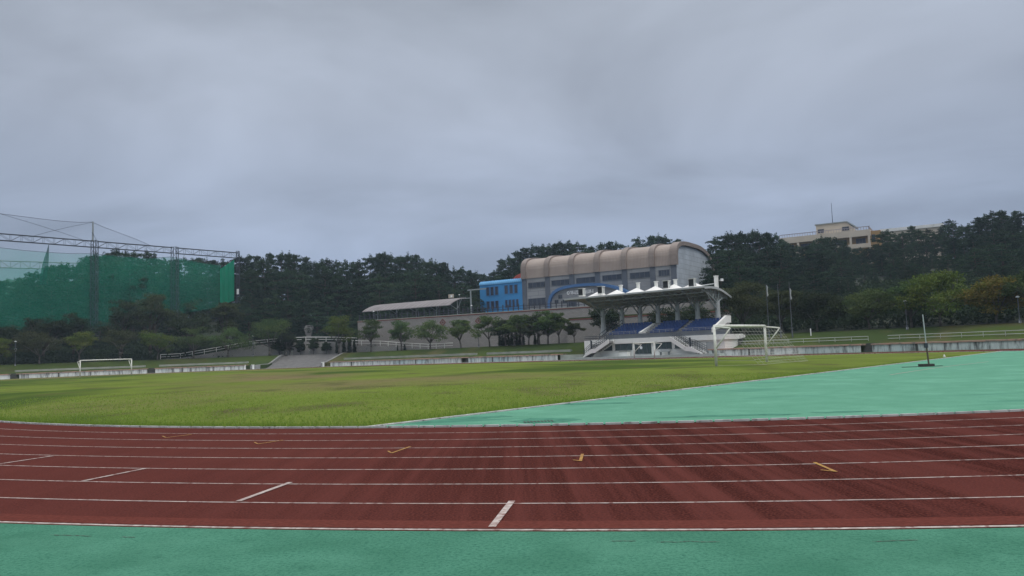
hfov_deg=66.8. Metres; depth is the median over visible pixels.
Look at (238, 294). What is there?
pine tree
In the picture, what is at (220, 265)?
pine tree
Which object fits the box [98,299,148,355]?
broadleaf tree
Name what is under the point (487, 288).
window
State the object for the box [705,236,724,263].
pine tree
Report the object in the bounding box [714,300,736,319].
pine tree
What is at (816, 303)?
broadleaf tree
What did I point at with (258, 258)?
pine tree
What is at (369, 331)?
broadleaf tree
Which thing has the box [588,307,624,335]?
broadleaf tree
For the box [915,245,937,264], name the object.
pine tree
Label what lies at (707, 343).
side door
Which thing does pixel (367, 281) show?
pine tree
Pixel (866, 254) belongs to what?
pine tree
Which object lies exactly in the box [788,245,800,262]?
pine tree
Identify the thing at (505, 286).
window
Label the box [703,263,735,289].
pine tree
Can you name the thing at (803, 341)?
hand rail
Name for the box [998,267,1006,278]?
pine tree
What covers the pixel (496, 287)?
window
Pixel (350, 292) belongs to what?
pine tree
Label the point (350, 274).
pine tree
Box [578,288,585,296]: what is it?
loudspeaker
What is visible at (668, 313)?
broadleaf tree
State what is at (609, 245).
pine tree
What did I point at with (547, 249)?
pine tree
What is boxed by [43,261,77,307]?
pine tree
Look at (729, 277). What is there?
pine tree
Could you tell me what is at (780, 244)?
pine tree
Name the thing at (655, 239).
pine tree
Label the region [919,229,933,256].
pine tree
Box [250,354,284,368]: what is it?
ramp side wall
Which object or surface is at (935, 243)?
pine tree
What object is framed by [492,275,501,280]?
pine tree
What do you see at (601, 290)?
loudspeaker
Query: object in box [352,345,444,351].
ramp wall
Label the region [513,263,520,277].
pine tree
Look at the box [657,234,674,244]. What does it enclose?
pine tree
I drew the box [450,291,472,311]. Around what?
pine tree
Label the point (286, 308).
pine tree
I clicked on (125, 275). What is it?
pine tree
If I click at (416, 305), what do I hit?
curved shed
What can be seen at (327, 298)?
pine tree
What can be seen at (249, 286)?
pine tree
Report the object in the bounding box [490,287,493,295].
window
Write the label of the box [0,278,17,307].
pine tree
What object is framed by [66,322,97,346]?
pine tree
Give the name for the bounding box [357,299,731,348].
retaining wall
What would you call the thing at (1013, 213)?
pine tree
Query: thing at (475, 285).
pine tree
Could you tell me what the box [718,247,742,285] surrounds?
pine tree
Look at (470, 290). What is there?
frame canopy
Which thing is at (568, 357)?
link wall
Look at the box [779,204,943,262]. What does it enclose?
hilltop building
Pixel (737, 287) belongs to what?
pine tree
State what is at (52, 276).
pine tree
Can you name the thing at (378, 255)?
pine tree
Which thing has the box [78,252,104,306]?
pine tree
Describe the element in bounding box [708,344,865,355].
bleacher wall
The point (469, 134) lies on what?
sky
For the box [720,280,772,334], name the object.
broadleaf tree
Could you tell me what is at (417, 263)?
pine tree
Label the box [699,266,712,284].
pine tree
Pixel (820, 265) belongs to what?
pine tree
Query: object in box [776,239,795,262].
pine tree
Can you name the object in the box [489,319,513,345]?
broadleaf tree
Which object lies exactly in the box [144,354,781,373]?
apron
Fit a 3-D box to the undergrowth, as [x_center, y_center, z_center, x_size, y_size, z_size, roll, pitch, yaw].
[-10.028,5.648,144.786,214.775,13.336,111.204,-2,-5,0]
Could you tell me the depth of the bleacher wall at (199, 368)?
158.83 m
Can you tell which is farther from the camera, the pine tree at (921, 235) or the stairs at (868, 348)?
the pine tree at (921, 235)
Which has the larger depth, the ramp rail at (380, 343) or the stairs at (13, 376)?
the ramp rail at (380, 343)
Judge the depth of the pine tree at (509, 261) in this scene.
230.12 m
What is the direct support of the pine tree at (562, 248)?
on the hillside
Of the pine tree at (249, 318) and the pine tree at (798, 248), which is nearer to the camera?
the pine tree at (249, 318)
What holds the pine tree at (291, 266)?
on the hillside
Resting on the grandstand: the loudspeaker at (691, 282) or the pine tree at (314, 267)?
the loudspeaker at (691, 282)
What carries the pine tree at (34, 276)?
on the hillside
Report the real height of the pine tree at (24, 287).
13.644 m
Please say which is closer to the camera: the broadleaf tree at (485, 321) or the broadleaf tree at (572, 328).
the broadleaf tree at (572, 328)
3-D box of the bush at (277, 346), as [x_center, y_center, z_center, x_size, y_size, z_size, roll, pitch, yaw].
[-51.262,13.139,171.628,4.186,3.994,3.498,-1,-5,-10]
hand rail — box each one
[737,336,868,344]
[888,330,1023,339]
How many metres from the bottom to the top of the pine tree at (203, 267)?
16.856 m
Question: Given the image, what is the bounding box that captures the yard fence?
[359,301,584,320]
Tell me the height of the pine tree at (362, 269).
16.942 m
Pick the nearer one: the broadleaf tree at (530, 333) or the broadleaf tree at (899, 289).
the broadleaf tree at (899, 289)
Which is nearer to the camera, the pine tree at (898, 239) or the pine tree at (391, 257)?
the pine tree at (898, 239)
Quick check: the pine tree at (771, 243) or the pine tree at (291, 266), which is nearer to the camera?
the pine tree at (771, 243)
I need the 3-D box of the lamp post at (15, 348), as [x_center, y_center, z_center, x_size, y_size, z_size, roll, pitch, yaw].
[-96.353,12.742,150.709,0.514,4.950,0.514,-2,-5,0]
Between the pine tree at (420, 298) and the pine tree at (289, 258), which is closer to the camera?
the pine tree at (420, 298)
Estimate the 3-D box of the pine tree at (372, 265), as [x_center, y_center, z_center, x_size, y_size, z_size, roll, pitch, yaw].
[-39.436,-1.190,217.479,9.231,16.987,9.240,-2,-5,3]
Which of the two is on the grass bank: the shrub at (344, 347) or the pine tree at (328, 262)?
the shrub at (344, 347)
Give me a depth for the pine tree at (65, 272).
197.75 m
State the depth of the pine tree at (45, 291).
184.84 m
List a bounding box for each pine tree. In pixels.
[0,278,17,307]
[4,324,20,349]
[5,276,35,317]
[5,277,28,325]
[8,291,51,329]
[11,277,44,314]
[16,269,55,313]
[30,277,75,336]
[34,264,60,304]
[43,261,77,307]
[54,262,82,310]
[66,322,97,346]
[71,256,101,296]
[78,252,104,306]
[98,249,127,297]
[99,247,134,306]
[104,261,152,320]
[118,250,136,271]
[123,261,170,320]
[124,251,144,297]
[128,250,160,309]
[141,253,167,278]
[148,272,179,323]
[149,257,180,305]
[157,311,180,335]
[164,278,199,318]
[166,260,186,303]
[174,274,207,317]
[175,257,191,291]
[180,258,206,303]
[188,257,209,300]
[196,257,219,311]
[203,260,220,301]
[208,281,234,318]
[212,258,234,286]
[227,307,265,346]
[228,276,245,315]
[229,256,249,288]
[232,267,262,326]
[232,271,254,302]
[237,254,258,296]
[247,256,264,298]
[247,257,281,302]
[249,308,273,345]
[250,298,280,339]
[254,294,293,342]
[260,252,280,295]
[262,317,293,343]
[268,252,292,300]
[270,305,302,339]
[273,301,306,340]
[274,250,301,297]
[281,254,307,290]
[294,316,314,341]
[299,256,313,306]
[300,261,328,288]
[300,310,330,341]
[308,258,335,300]
[316,294,338,335]
[319,258,338,296]
[320,321,347,341]
[324,260,346,304]
[327,304,352,341]
[332,259,355,298]
[332,283,358,334]
[333,315,357,342]
[335,304,363,341]
[339,262,366,300]
[345,259,371,308]
[349,317,361,344]
[351,296,372,333]
[353,275,380,313]
[358,273,402,319]
[360,255,386,295]
[362,281,385,311]
[371,252,384,301]
[374,280,398,317]
[375,252,397,290]
[379,252,401,281]
[387,255,410,299]
[389,281,416,314]
[390,268,419,315]
[392,253,424,290]
[395,269,434,317]
[409,254,423,279]
[411,287,434,316]
[414,276,444,315]
[422,258,439,291]
[423,259,454,297]
[425,274,456,315]
[434,262,452,297]
[437,286,463,314]
[446,266,466,311]
[449,266,476,294]
[449,283,478,314]
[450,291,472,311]
[461,270,490,294]
[461,291,485,311]
[462,270,479,310]
[469,302,484,312]
[488,270,500,280]
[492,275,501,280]
[493,256,518,278]
[496,259,509,276]
[500,267,517,279]
[511,250,520,272]
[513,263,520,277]
[516,247,531,272]
[518,242,544,260]
[541,244,558,257]
[546,243,563,257]
[557,241,570,255]
[562,240,580,254]
[563,242,588,254]
[580,248,594,252]
[595,242,606,251]
[604,241,615,249]
[612,241,625,249]
[630,236,645,246]
[644,235,656,246]
[647,234,667,244]
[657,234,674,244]
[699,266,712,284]
[700,250,731,285]
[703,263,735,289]
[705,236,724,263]
[712,231,736,276]
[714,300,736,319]
[716,231,756,275]
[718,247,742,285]
[719,272,737,287]
[729,280,751,310]
[733,231,755,255]
[740,229,777,266]
[745,229,767,258]
[761,232,783,267]
[770,233,791,266]
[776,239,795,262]
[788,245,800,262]
[793,244,805,275]
[804,242,824,260]
[808,252,836,286]
[809,235,837,260]
[813,245,837,263]
[823,256,845,284]
[825,252,846,277]
[826,237,850,260]
[836,241,852,262]
[836,246,857,274]
[850,248,866,263]
[861,247,873,264]
[865,246,884,260]
[870,232,898,259]
[876,229,901,250]
[885,233,908,252]
[895,232,914,255]
[899,267,917,282]
[903,225,917,251]
[907,230,929,253]
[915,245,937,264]
[918,267,930,275]
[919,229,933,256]
[925,231,943,251]
[931,253,966,273]
[932,227,948,254]
[933,256,947,270]
[937,223,967,253]
[938,219,963,242]
[954,225,971,248]
[957,223,978,251]
[969,217,988,246]
[974,213,995,239]
[977,210,1006,236]
[989,209,1013,243]
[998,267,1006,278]
[1009,210,1022,239]
[1010,211,1023,240]
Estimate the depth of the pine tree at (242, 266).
229.31 m
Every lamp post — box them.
[14,341,16,365]
[905,300,907,329]
[1016,296,1020,322]
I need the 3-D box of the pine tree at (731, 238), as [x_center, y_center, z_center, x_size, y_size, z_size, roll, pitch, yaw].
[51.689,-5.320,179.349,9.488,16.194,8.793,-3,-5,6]
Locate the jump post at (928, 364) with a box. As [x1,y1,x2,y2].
[914,314,942,366]
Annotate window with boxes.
[486,287,489,295]
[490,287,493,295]
[495,286,498,294]
[504,285,507,293]
[509,285,512,293]
[514,284,517,292]
[528,282,544,287]
[528,297,545,305]
[551,279,569,285]
[576,276,594,283]
[602,274,621,280]
[615,344,631,350]
[630,271,649,278]
[655,342,671,348]
[658,269,669,275]
[856,238,865,243]
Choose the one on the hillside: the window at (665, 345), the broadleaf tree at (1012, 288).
the broadleaf tree at (1012, 288)
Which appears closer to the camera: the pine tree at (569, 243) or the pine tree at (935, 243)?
the pine tree at (935, 243)
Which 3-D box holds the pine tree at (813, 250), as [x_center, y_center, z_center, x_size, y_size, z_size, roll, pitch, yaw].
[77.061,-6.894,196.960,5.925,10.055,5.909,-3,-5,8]
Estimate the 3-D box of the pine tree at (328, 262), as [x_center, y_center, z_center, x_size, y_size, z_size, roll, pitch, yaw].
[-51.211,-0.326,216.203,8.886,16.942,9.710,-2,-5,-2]
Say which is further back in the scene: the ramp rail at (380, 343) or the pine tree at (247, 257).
the pine tree at (247, 257)
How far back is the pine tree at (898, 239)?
209.74 m
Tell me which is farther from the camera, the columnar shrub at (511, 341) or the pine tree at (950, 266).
the pine tree at (950, 266)
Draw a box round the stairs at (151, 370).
[148,368,154,372]
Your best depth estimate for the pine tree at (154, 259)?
216.03 m
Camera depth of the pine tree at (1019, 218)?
194.91 m
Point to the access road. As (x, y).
(301, 360)
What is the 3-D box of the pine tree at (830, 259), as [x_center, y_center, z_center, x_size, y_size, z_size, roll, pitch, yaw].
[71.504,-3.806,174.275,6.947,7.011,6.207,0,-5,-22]
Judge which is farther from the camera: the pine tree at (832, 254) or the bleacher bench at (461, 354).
the pine tree at (832, 254)
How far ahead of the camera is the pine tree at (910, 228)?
213.81 m
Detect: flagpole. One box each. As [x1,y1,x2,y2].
[766,285,769,338]
[777,284,781,337]
[789,287,792,337]
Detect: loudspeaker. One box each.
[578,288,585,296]
[597,286,604,294]
[663,280,670,288]
[688,278,695,286]
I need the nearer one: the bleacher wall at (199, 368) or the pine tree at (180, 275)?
the bleacher wall at (199, 368)
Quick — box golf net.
[0,213,239,335]
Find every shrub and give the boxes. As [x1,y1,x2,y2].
[342,341,346,351]
[347,340,351,352]
[352,340,356,351]
[498,335,501,345]
[506,333,509,345]
[508,333,513,345]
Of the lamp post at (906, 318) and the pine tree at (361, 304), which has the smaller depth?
the lamp post at (906, 318)
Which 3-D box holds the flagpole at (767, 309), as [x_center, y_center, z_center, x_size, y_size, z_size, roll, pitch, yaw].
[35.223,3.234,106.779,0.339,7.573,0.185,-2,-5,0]
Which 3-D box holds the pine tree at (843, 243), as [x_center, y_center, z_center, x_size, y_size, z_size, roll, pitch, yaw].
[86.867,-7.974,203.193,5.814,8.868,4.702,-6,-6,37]
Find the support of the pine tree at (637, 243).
on the hillside
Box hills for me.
[3,279,16,319]
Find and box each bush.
[270,339,288,354]
[281,339,295,354]
[294,339,305,354]
[306,338,319,353]
[320,342,331,353]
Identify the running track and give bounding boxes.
[0,349,1023,531]
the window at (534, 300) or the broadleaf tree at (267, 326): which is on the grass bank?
the broadleaf tree at (267, 326)
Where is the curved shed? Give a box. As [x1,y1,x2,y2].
[362,297,465,319]
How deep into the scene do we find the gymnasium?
181.60 m
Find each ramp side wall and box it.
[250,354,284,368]
[321,352,347,366]
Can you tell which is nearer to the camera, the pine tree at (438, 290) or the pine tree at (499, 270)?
the pine tree at (438, 290)
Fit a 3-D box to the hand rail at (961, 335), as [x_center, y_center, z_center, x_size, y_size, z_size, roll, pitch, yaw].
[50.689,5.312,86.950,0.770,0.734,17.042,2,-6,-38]
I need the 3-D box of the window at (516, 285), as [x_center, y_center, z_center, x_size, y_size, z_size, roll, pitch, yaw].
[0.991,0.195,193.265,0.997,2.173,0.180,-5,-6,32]
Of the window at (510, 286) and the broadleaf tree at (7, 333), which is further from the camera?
the window at (510, 286)
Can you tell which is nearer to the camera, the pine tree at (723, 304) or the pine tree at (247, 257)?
the pine tree at (723, 304)
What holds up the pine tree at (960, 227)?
on the hillside
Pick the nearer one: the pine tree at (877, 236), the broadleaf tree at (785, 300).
the broadleaf tree at (785, 300)
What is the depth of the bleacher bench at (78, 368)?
153.53 m
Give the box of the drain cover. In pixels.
[523,420,555,422]
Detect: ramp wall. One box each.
[160,342,356,359]
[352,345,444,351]
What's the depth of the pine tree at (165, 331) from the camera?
196.17 m
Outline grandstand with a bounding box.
[564,275,744,359]
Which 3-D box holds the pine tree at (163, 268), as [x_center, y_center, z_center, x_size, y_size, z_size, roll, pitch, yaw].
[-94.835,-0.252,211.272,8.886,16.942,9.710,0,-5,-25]
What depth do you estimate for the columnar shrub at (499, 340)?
145.13 m
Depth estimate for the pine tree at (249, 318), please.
179.15 m
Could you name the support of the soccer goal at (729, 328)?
on the infield grass at (364, 378)
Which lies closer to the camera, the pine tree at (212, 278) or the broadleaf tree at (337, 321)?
the broadleaf tree at (337, 321)
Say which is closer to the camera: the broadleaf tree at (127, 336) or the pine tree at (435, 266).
the broadleaf tree at (127, 336)
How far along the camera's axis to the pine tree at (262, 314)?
182.91 m
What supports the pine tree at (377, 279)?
on the hillside
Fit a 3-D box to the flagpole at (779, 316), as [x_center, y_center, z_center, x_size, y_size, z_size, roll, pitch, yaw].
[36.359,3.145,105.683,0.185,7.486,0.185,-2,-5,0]
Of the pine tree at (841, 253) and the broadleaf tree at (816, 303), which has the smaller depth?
the broadleaf tree at (816, 303)
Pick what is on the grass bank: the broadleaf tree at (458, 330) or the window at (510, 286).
the broadleaf tree at (458, 330)
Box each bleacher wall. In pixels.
[0,374,10,379]
[16,368,147,378]
[155,365,246,372]
[330,357,466,365]
[467,354,565,362]
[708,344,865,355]
[871,339,1023,351]
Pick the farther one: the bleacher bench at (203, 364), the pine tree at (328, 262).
the pine tree at (328, 262)
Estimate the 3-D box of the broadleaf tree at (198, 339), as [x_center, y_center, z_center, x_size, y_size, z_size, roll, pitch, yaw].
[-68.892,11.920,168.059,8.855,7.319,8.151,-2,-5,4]
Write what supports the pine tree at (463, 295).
on the paved yard
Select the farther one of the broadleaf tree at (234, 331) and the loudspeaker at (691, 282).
the broadleaf tree at (234, 331)
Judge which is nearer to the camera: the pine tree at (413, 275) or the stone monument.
the stone monument
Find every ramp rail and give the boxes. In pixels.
[160,337,351,358]
[352,341,452,348]
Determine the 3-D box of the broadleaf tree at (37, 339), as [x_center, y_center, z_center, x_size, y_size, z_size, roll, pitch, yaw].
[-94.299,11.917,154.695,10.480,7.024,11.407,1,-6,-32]
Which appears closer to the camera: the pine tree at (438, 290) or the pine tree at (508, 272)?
the pine tree at (438, 290)
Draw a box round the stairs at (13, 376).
[10,373,17,378]
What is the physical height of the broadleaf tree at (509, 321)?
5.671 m
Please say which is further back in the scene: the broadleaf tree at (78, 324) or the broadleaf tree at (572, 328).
the broadleaf tree at (78, 324)
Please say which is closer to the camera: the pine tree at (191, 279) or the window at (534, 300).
the window at (534, 300)
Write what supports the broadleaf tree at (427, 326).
on the grass bank
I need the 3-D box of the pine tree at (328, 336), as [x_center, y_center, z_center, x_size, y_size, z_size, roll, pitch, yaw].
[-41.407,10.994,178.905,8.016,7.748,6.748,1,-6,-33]
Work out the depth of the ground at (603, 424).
16.47 m
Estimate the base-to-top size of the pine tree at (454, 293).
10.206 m
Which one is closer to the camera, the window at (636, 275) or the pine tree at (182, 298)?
the window at (636, 275)
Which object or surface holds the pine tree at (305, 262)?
on the hillside
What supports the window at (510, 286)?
in the blue annex
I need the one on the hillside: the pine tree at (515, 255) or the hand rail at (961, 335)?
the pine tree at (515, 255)
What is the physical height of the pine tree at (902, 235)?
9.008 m
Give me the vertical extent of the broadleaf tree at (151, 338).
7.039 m
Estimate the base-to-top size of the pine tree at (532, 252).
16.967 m
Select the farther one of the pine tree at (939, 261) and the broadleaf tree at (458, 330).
the pine tree at (939, 261)
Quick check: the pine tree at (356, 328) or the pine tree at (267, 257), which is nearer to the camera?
the pine tree at (356, 328)
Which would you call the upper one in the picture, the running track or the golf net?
the golf net
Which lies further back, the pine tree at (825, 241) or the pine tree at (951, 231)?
the pine tree at (825, 241)
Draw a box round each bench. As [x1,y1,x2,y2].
[15,365,145,371]
[159,361,248,366]
[344,353,477,359]
[487,349,571,354]
[660,349,670,354]
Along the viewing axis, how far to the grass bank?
128.99 m
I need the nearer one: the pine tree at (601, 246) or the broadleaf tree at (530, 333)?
the broadleaf tree at (530, 333)
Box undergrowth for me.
[0,266,1023,364]
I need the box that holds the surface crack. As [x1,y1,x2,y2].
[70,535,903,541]
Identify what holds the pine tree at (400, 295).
on the hillside
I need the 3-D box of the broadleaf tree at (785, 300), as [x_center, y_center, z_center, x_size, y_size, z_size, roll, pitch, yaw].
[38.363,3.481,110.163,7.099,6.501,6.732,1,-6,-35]
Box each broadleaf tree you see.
[0,325,27,362]
[0,338,12,356]
[9,330,68,363]
[17,316,72,359]
[47,312,92,357]
[64,331,98,362]
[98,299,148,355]
[98,329,140,360]
[124,292,175,356]
[137,330,177,359]
[155,299,219,351]
[172,326,213,358]
[207,326,250,356]
[209,302,246,350]
[236,317,295,355]
[278,328,297,355]
[320,315,355,353]
[354,319,382,351]
[388,320,416,350]
[412,320,447,348]
[444,319,471,347]
[467,314,502,346]
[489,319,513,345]
[494,318,528,345]
[504,314,535,344]
[514,316,534,344]
[520,314,556,344]
[530,310,557,343]
[545,312,569,343]
[563,322,585,342]
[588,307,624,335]
[645,307,674,323]
[672,302,715,322]
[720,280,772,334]
[759,289,802,332]
[788,290,849,331]
[822,287,899,329]
[882,279,934,327]
[892,269,972,325]
[952,274,1023,323]
[996,271,1023,297]
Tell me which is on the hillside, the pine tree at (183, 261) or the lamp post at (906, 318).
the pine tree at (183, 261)
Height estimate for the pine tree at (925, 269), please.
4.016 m
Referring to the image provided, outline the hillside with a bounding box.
[0,259,1023,364]
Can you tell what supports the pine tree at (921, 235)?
on the hillside
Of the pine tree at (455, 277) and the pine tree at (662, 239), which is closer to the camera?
the pine tree at (455, 277)
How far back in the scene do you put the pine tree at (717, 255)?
174.81 m
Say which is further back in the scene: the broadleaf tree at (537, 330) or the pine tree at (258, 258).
the pine tree at (258, 258)
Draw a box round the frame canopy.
[463,288,485,310]
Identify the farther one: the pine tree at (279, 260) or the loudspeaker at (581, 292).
the pine tree at (279, 260)
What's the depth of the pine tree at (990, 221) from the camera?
198.80 m
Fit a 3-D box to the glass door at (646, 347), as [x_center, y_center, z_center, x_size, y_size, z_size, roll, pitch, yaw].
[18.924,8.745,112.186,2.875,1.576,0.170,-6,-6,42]
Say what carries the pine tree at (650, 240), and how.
on the hillside
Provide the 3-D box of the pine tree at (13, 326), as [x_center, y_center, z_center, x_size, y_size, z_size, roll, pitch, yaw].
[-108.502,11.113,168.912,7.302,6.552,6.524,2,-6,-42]
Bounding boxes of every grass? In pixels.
[0,351,996,426]
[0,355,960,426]
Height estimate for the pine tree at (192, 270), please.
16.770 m
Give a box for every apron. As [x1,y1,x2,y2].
[0,348,1023,575]
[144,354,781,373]
[371,351,1023,427]
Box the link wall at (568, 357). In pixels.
[560,354,584,359]
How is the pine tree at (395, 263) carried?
on the hillside
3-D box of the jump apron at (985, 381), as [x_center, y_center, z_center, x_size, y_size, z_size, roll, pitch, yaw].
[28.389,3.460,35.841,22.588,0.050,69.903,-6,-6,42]
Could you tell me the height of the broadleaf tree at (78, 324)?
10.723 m
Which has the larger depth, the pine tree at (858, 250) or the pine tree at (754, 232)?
the pine tree at (858, 250)
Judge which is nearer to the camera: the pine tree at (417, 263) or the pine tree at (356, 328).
the pine tree at (356, 328)
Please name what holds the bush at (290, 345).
on the hillside
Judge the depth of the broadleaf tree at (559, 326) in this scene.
133.62 m
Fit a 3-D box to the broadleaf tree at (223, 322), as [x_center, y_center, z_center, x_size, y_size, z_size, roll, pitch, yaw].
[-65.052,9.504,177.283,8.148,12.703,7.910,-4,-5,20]
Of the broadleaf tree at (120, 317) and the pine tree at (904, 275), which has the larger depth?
the broadleaf tree at (120, 317)
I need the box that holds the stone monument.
[304,325,313,341]
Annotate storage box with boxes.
[619,351,630,355]
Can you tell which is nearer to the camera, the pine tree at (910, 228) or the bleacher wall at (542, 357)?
the bleacher wall at (542, 357)
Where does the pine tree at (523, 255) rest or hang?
on the hillside
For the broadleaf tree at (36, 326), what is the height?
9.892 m
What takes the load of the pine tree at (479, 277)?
on the paved yard
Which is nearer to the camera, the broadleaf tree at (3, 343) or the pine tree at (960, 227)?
the broadleaf tree at (3, 343)
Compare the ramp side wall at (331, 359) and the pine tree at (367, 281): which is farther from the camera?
the pine tree at (367, 281)
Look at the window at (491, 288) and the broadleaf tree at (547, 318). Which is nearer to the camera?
the broadleaf tree at (547, 318)
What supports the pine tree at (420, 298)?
on the hillside
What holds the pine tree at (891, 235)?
on the hillside
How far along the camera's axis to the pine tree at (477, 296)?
198.86 m
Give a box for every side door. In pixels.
[706,342,708,352]
[709,342,713,348]
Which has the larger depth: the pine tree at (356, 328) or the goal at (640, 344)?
the pine tree at (356, 328)
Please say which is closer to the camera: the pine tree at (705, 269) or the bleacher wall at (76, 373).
the bleacher wall at (76, 373)
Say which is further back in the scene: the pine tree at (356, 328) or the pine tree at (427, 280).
the pine tree at (427, 280)
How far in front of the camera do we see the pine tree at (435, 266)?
210.08 m
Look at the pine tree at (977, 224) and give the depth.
188.94 m
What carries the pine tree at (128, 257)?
on the hillside
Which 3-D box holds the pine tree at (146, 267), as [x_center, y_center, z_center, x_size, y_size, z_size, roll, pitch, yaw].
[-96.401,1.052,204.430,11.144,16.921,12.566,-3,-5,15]
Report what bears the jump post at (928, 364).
on the jump apron at (985, 381)
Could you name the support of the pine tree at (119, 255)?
on the hillside
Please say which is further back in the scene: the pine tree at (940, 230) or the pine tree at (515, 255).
the pine tree at (515, 255)
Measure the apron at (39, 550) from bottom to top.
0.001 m
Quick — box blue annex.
[479,278,522,311]
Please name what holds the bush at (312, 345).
on the hillside
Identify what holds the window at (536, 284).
in the gymnasium
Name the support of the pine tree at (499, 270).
on the hillside
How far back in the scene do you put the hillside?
112.86 m
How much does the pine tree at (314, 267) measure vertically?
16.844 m
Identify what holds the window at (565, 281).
in the gymnasium
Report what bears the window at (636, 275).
in the gymnasium
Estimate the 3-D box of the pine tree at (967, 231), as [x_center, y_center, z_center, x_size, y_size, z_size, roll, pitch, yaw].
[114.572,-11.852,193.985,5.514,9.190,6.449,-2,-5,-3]
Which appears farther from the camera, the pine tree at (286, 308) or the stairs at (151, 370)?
the pine tree at (286, 308)
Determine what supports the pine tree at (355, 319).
on the hillside
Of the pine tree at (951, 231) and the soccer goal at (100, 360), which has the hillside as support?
the pine tree at (951, 231)
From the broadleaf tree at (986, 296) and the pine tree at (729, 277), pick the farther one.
the pine tree at (729, 277)
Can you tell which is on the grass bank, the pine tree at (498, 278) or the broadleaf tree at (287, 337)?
the broadleaf tree at (287, 337)
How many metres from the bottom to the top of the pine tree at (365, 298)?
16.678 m
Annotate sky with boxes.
[0,0,1023,317]
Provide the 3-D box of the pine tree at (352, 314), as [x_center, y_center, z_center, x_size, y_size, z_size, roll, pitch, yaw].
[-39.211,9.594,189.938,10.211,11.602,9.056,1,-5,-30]
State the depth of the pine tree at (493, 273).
230.62 m
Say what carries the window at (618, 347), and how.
in the grandstand
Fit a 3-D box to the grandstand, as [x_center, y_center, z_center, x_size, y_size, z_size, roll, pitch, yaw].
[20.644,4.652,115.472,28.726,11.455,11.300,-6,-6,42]
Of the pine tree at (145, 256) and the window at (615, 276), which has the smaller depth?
the window at (615, 276)
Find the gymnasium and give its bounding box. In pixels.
[521,241,714,309]
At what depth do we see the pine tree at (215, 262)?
235.28 m
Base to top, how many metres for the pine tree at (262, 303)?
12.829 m
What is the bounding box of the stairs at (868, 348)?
[864,343,873,351]
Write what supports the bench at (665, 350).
on the grandstand
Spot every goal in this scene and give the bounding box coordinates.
[77,358,131,376]
[633,342,661,358]
[713,325,803,365]
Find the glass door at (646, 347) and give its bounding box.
[635,343,651,353]
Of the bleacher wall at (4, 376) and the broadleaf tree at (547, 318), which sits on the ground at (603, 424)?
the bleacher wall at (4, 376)
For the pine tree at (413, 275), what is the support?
on the paved yard
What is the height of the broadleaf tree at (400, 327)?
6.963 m
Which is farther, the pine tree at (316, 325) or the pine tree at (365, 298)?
the pine tree at (365, 298)
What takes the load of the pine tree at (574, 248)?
on the hillside
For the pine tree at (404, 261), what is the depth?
212.36 m
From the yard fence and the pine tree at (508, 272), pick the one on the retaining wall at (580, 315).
the yard fence
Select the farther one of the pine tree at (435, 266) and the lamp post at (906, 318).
the pine tree at (435, 266)
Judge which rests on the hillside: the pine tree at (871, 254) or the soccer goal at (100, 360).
the pine tree at (871, 254)
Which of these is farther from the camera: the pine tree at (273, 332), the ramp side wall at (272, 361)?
the pine tree at (273, 332)
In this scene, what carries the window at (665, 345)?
in the grandstand
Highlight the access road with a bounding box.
[266,353,337,368]
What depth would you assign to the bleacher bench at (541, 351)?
131.13 m
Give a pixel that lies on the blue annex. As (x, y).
(500, 293)
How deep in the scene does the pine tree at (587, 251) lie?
223.66 m
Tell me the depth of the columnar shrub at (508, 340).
143.73 m
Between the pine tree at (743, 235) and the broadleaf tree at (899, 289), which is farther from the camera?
the pine tree at (743, 235)
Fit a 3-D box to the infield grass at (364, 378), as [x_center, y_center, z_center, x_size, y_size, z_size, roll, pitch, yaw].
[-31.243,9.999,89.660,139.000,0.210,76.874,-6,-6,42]
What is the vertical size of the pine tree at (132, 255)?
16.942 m
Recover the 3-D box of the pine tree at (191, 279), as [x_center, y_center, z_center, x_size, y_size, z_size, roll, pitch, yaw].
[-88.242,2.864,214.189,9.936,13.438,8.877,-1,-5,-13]
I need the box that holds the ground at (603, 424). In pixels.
[156,413,954,529]
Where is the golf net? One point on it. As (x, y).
(227, 283)
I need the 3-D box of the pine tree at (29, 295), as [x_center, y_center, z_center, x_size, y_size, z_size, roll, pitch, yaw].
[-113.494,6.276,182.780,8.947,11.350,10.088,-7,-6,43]
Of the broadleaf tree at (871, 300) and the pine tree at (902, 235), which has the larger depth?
the pine tree at (902, 235)
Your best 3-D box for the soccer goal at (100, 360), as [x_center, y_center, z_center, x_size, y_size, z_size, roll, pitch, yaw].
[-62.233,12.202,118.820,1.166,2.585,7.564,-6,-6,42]
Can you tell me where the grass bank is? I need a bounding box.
[0,322,1023,378]
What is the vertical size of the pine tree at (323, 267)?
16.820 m
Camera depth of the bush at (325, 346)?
169.70 m
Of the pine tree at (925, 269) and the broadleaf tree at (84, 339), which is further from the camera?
the broadleaf tree at (84, 339)
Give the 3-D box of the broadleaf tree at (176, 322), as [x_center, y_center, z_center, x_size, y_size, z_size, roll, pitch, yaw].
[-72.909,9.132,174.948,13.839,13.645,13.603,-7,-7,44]
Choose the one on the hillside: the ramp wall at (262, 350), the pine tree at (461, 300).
the ramp wall at (262, 350)
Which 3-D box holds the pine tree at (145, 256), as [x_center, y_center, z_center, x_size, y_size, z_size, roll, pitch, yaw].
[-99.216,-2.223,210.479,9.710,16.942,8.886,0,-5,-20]
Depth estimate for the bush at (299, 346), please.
170.86 m
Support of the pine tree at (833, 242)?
on the hillside

